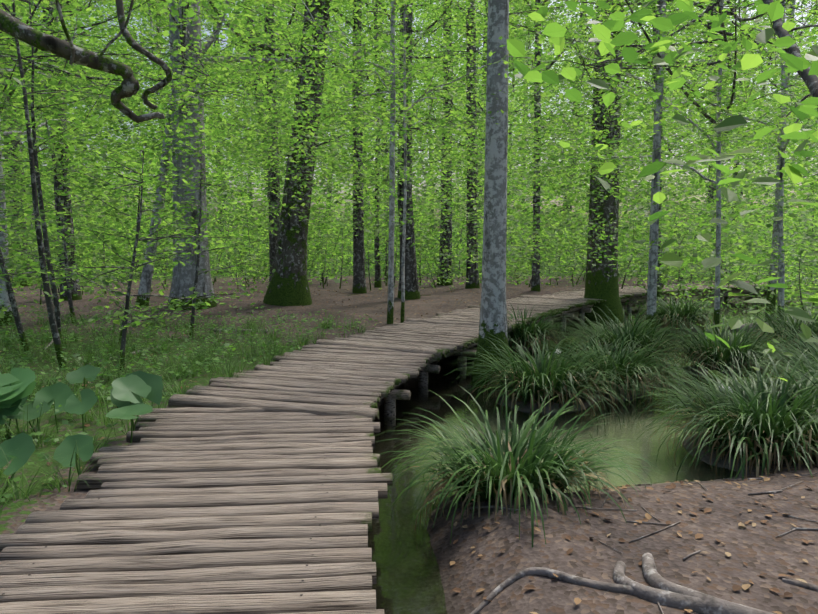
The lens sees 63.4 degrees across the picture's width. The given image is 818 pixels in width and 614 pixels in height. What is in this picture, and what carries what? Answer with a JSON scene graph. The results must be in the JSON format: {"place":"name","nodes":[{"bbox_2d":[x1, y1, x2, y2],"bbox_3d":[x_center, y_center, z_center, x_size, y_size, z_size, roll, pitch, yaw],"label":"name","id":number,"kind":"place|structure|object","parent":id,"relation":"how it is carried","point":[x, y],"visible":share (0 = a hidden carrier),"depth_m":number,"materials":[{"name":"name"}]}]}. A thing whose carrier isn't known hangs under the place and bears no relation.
{"place":"outdoors","nodes":[
{"label":"outdoors","id":0,"kind":"place"},
{"bbox_2d":[0,227,817,613],"bbox_3d":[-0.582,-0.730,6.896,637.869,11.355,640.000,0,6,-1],"label":"ground","id":1,"kind":"structure","parent":0,"point":[758,547],"depth_m":4.58,"materials":[{"name":"brown soil"}]},
{"bbox_2d":[3,377,138,493],"bbox_3d":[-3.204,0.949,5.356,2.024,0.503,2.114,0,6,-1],"label":"leaf stems","id":2,"kind":"object","parent":1,"relation":"on","point":[133,425],"visible":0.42,"depth_m":5.68,"materials":[{"name":"green plant"}]},
{"bbox_2d":[0,365,162,474],"bbox_3d":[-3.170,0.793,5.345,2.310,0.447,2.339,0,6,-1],"label":"butterbur leaves","id":3,"kind":"object","parent":1,"relation":"on","point":[17,385],"visible":0.96,"depth_m":5.63,"materials":[{"name":"green plant"}]},
{"bbox_2d":[0,0,171,122],"bbox_3d":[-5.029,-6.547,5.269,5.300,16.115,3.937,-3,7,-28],"label":"tree branch","id":4,"kind":"object","parent":1,"relation":"on","point":[71,52],"visible":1,"depth_m":5.49,"materials":[{"name":"brown plant"}]},
{"bbox_2d":[168,0,450,309],"bbox_3d":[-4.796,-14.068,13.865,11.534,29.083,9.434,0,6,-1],"label":"tree","id":5,"kind":"object","parent":1,"relation":"on","point":[183,280],"visible":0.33,"depth_m":15.08,"materials":[{"name":"grey plant"}]},
{"bbox_2d":[0,309,774,516],"bbox_3d":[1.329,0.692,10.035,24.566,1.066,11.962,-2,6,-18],"label":"grass tufts","id":6,"kind":"object","parent":1,"relation":"on","point":[88,357],"visible":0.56,"depth_m":8.83,"materials":[{"name":"green plant"}]},
{"bbox_2d":[0,0,810,306],"bbox_3d":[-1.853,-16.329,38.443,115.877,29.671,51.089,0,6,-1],"label":"trees","id":7,"kind":"object","parent":1,"relation":"on","point":[412,291],"visible":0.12,"depth_m":19.73,"materials":[{"name":"brown plant"}]},
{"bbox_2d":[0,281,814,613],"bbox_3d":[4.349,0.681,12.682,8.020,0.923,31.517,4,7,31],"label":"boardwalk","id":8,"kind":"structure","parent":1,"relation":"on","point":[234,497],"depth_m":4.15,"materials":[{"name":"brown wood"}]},
{"bbox_2d":[2,291,578,595],"bbox_3d":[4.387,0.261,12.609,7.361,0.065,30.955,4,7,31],"label":"boardwalk nails","id":9,"kind":"object","parent":8,"relation":"on","point":[154,450],"visible":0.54,"depth_m":4.06,"materials":[{"name":"grey metal"}]},
{"bbox_2d":[0,280,815,501],"bbox_3d":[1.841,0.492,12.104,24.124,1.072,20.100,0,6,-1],"label":"herb leaves","id":10,"kind":"object","parent":1,"relation":"on","point":[2,499],"visible":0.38,"depth_m":9.85,"materials":[{"name":"green plant"}]},
{"bbox_2d":[0,0,817,319],"bbox_3d":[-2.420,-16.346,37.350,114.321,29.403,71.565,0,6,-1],"label":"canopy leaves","id":11,"kind":"object","parent":1,"relation":"on","point":[756,244],"visible":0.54,"depth_m":15.31,"materials":[{"name":"green plant"}]},
{"bbox_2d":[0,0,817,380],"bbox_3d":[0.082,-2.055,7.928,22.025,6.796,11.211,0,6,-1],"label":"understory leaves","id":12,"kind":"object","parent":1,"relation":"on","point":[614,22],"visible":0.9,"depth_m":4.36,"materials":[{"name":"green plant"}]},
{"bbox_2d":[762,0,817,116],"bbox_3d":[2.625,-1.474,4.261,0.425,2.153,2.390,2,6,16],"label":"leaning limb","id":13,"kind":"object","parent":12,"relation":"attached to","point":[811,82],"visible":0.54,"depth_m":4.67,"materials":[{"name":"brown plant"}]},
{"bbox_2d":[0,0,817,381],"bbox_3d":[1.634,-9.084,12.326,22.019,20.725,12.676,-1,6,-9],"label":"tree trunks","id":14,"kind":"object","parent":1,"relation":"on","point":[492,314],"visible":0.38,"depth_m":12.12,"materials":[{"name":"grey wood"}]},
{"bbox_2d":[0,0,817,322],"bbox_3d":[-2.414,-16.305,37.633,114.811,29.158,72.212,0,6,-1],"label":"tree leaves","id":15,"kind":"object","parent":1,"relation":"on","point":[326,106],"visible":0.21,"depth_m":15.41,"materials":[{"name":"green plant"}]},
{"bbox_2d":[0,0,817,324],"bbox_3d":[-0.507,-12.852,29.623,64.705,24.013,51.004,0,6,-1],"label":"canopy branches","id":16,"kind":"object","parent":1,"relation":"on","point":[640,48],"visible":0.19,"depth_m":13.38,"materials":[{"name":"green plant"}]},
{"bbox_2d":[0,274,817,505],"bbox_3d":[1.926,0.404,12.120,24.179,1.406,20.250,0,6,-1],"label":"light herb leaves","id":17,"kind":"object","parent":1,"relation":"on","point":[141,361],"visible":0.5,"depth_m":9.64,"materials":[{"name":"green plant"}]},
{"bbox_2d":[0,286,817,613],"bbox_3d":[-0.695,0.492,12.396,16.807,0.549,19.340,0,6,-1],"label":"dead leaves","id":18,"kind":"object","parent":1,"relation":"on","point":[728,554],"visible":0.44,"depth_m":4.47,"materials":[{"name":"brown plant"}]},
{"bbox_2d":[0,0,817,370],"bbox_3d":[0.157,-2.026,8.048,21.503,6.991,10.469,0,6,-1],"label":"saplings","id":19,"kind":"object","parent":1,"relation":"on","point":[42,250],"visible":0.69,"depth_m":9.48,"materials":[{"name":"plant"}]},
{"bbox_2d":[45,320,817,613],"bbox_3d":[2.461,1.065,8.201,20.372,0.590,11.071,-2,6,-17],"label":"roots and deadwood","id":20,"kind":"object","parent":1,"relation":"on","point":[663,591],"visible":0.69,"depth_m":3.47,"materials":[{"name":"grey wood"}]},
{"bbox_2d":[78,291,817,613],"bbox_3d":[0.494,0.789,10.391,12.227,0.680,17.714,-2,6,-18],"label":"ground twigs","id":21,"kind":"object","parent":1,"relation":"on","point":[698,551],"depth_m":4.49,"materials":[{"name":"brown wood"}]},
{"bbox_2d":[209,0,747,318],"bbox_3d":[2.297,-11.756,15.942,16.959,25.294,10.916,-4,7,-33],"label":"tree trunks","id":22,"kind":"object","parent":1,"relation":"on","point":[288,285],"visible":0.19,"depth_m":16.12,"materials":[{"name":"plant"}]},
{"bbox_2d":[375,291,817,546],"bbox_3d":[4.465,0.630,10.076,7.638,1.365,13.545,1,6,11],"label":"grass tussocks","id":23,"kind":"object","parent":1,"relation":"on","point":[778,420],"visible":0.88,"depth_m":6.67,"materials":[{"name":"green plant"}]},
{"bbox_2d":[531,331,807,389],"bbox_3d":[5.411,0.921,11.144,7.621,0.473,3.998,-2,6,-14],"label":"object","id":24,"kind":"object","parent":1,"relation":"on","point":[715,372],"visible":0.1,"depth_m":12.01,"materials":[{"name":"green plant"}]},
{"bbox_2d":[2,0,817,231],"label":"sky","id":25,"kind":"structure","parent":0,"point":[804,15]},
{"bbox_2d":[368,296,817,613],"bbox_3d":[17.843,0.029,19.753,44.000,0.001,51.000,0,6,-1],"label":"water","id":26,"kind":"structure","parent":0,"point":[427,399],"depth_m":7.91,"materials":[{"name":"green liquid"}]}
]}

